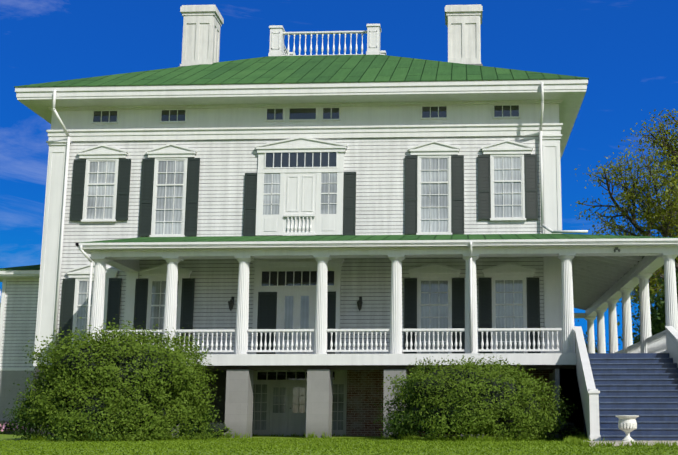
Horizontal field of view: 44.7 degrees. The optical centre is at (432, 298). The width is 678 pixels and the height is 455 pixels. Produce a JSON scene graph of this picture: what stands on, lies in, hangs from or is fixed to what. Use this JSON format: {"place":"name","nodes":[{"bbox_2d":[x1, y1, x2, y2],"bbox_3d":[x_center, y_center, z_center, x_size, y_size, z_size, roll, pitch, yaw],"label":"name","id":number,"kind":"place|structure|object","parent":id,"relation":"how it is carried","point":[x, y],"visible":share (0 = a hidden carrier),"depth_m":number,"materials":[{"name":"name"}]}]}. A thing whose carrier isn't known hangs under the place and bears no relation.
{"place":"outdoors","nodes":[
{"label":"outdoors","id":0,"kind":"place"},
{"bbox_2d":[30,366,226,435],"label":"basement wall","id":1,"kind":"structure","parent":0,"point":[220,389],"depth_m":26.95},
{"bbox_2d":[0,136,544,367],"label":"house clapboard walls","id":2,"kind":"structure","parent":0,"point":[377,165],"depth_m":27.77,"materials":[{"name":"white wood"}]},
{"bbox_2d":[0,82,587,354],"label":"downspouts","id":3,"kind":"object","parent":2,"relation":"attached to","point":[91,261],"visible":0.88,"depth_m":27.36,"materials":[{"name":"white metal"}]},
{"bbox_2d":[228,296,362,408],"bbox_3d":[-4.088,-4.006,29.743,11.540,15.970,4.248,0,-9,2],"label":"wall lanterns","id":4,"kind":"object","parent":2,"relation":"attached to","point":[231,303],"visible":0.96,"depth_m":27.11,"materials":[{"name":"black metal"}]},
{"bbox_2d":[58,154,540,353],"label":"window shutters","id":5,"kind":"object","parent":2,"relation":"attached to","point":[344,233],"depth_m":27.51,"materials":[{"name":"black wood"}]},
{"bbox_2d":[61,157,538,353],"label":"shutter louvers","id":6,"kind":"object","parent":5,"relation":"in","point":[267,311],"visible":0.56,"depth_m":27.51,"materials":[{"name":"black wood"}]},
{"bbox_2d":[0,54,677,269],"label":"green house metal roofs","id":7,"kind":"structure","parent":2,"relation":"on","point":[321,69],"depth_m":28.61,"materials":[{"name":"green metal"}]},
{"bbox_2d":[180,4,482,65],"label":"chimneys","id":8,"kind":"object","parent":7,"relation":"on","point":[202,24],"visible":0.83,"depth_m":32.11,"materials":[{"name":"white paint"}]},
{"bbox_2d":[0,431,677,454],"bbox_3d":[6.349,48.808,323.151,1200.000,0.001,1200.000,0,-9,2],"label":"lawn","id":9,"kind":"structure","parent":0,"point":[6,436],"depth_m":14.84,"materials":[{"name":"green plant"}]},
{"bbox_2d":[0,421,30,433],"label":"flowering plant","id":10,"kind":"object","parent":9,"relation":"on","point":[1,422],"depth_m":30.19,"materials":[{"name":"plant"}]},
{"bbox_2d":[0,423,30,433],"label":"flowers","id":11,"kind":"object","parent":9,"relation":"on","point":[11,430],"visible":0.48,"depth_m":30.06,"materials":[{"name":"plant"}]},
{"bbox_2d":[0,371,34,433],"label":"wing foundation","id":12,"kind":"object","parent":9,"relation":"on","point":[8,379],"depth_m":31.23,"materials":[{"name":"paint"}]},
{"bbox_2d":[3,314,222,440],"bbox_3d":[-8.522,2.361,21.641,5.602,2.886,4.526,0,-9,2],"label":"bush","id":13,"kind":"object","parent":9,"relation":"on","point":[120,375],"depth_m":20.65,"materials":[{"name":"plant"}]},
{"bbox_2d":[199,422,227,436],"bbox_3d":[-6.325,3.812,23.520,1.053,0.476,0.645,0,-9,2],"label":"shrub","id":14,"kind":"object","parent":9,"relation":"on","point":[221,426],"depth_m":23.33,"materials":[{"name":"green plant"}]},
{"bbox_2d":[206,422,232,437],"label":"light weed leaves","id":15,"kind":"object","parent":9,"relation":"on","point":[228,433],"visible":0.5,"depth_m":23.29,"materials":[{"name":"green plant"}]},
{"bbox_2d":[252,370,346,435],"bbox_3d":[-3.346,3.396,26.738,5.640,2.200,0.108,0,-9,2],"label":"basement door","id":16,"kind":"structure","parent":9,"relation":"on","point":[288,422],"depth_m":26.71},
{"bbox_2d":[79,369,583,437],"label":"porch piers","id":17,"kind":"structure","parent":9,"relation":"on","point":[239,402],"depth_m":23.97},
{"bbox_2d":[195,365,575,370],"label":"porch joists","id":18,"kind":"object","parent":17,"relation":"on","point":[356,367],"visible":0.04,"depth_m":24.29,"materials":[{"name":"wood"}]},
{"bbox_2d":[0,24,677,440],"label":"house trim","id":19,"kind":"structure","parent":9,"relation":"on","point":[366,110],"depth_m":27.65,"materials":[{"name":"white wood"}]},
{"bbox_2d":[75,280,523,429],"bbox_3d":[-4.506,1.825,26.983,14.980,4.980,0.072,0,-9,2],"label":"house door glass","id":20,"kind":"object","parent":19,"relation":"in","point":[442,311],"visible":0.65,"depth_m":27.02,"materials":[{"name":"glass"}]},
{"bbox_2d":[86,157,520,233],"bbox_3d":[-4.456,-0.553,27.341,14.880,8.570,0.062,0,-9,2],"label":"house window glass","id":21,"kind":"object","parent":19,"relation":"in","point":[432,201],"visible":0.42,"depth_m":27.78,"materials":[{"name":"white glass"}]},
{"bbox_2d":[93,105,518,379],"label":"transom windows","id":22,"kind":"structure","parent":19,"relation":"in","point":[304,113],"depth_m":27.95,"materials":[{"name":"glass"}]},
{"bbox_2d":[112,238,644,292],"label":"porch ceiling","id":23,"kind":"structure","parent":19,"relation":"attached to","point":[378,240],"depth_m":25.98,"materials":[{"name":"paint"}]},
{"bbox_2d":[102,30,666,352],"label":"porch balustrades","id":24,"kind":"object","parent":19,"relation":"attached to","point":[656,343],"visible":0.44,"depth_m":24.54,"materials":[{"name":"white paint"}]},
{"bbox_2d":[346,365,552,435],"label":"brick basement wall","id":25,"kind":"structure","parent":9,"relation":"on","point":[363,394],"depth_m":26.73,"materials":[{"name":"brick"}]},
{"bbox_2d":[373,353,577,440],"bbox_3d":[0.923,2.692,21.741,5.032,2.207,3.743,0,-9,2],"label":"bush","id":26,"kind":"object","parent":9,"relation":"on","point":[400,427],"depth_m":20.81,"materials":[{"name":"plant"}]},
{"bbox_2d":[542,422,575,438],"bbox_3d":[3.559,3.705,22.874,0.898,0.497,0.976,-8,-11,41],"label":"shrub","id":27,"kind":"object","parent":9,"relation":"on","point":[566,428],"depth_m":22.59,"materials":[{"name":"green plant"}]},
{"bbox_2d":[551,425,584,437],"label":"light shrub leaves","id":28,"kind":"object","parent":9,"relation":"on","point":[569,432],"visible":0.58,"depth_m":22.51,"materials":[{"name":"green plant"}]},
{"bbox_2d":[575,320,608,352],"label":"tree","id":29,"kind":"object","parent":9,"relation":"on","point":[596,348],"visible":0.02,"depth_m":70.10,"materials":[{"name":"green plant"}]},
{"bbox_2d":[570,109,677,327],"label":"oak tree","id":30,"kind":"object","parent":9,"relation":"on","point":[673,182],"depth_m":55.25,"materials":[{"name":"green plant"}]},
{"bbox_2d":[589,441,677,445],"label":"stair base slab","id":31,"kind":"structure","parent":9,"relation":"on","point":[617,443],"depth_m":17.56,"materials":[{"name":"grey concrete"}]},
{"bbox_2d":[616,415,638,441],"bbox_3d":[4.409,2.959,18.448,0.530,0.615,0.530,0,-9,2],"label":"garden urn","id":32,"kind":"object","parent":31,"relation":"on","point":[627,424],"visible":1,"depth_m":18.32,"materials":[{"name":"white stone"}]},
{"bbox_2d":[584,353,677,440],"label":"porch stairs","id":33,"kind":"structure","parent":31,"relation":"on","point":[639,399],"depth_m":21.46,"materials":[{"name":"blue wood"}]},
{"bbox_2d":[589,358,677,436],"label":"stair treads","id":34,"kind":"object","parent":33,"relation":"attached to","point":[637,396],"visible":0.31,"depth_m":21.13,"materials":[{"name":"blue wood"}]},
{"bbox_2d":[617,263,677,344],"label":"tree","id":35,"kind":"object","parent":9,"relation":"on","point":[658,323],"visible":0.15,"depth_m":46.90,"materials":[{"name":"green plant"}]},
{"bbox_2d":[0,0,677,352],"label":"sky","id":36,"kind":"structure","parent":0,"point":[627,50],"materials":[{"name":"blue"}]},
{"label":"porch deck","id":37,"kind":"structure","parent":0,"visible":0},
{"bbox_2d":[89,252,677,353],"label":"porch columns","id":38,"kind":"structure","parent":37,"relation":"on","point":[320,339],"depth_m":24.65,"materials":[{"name":"white paint"}]}
]}

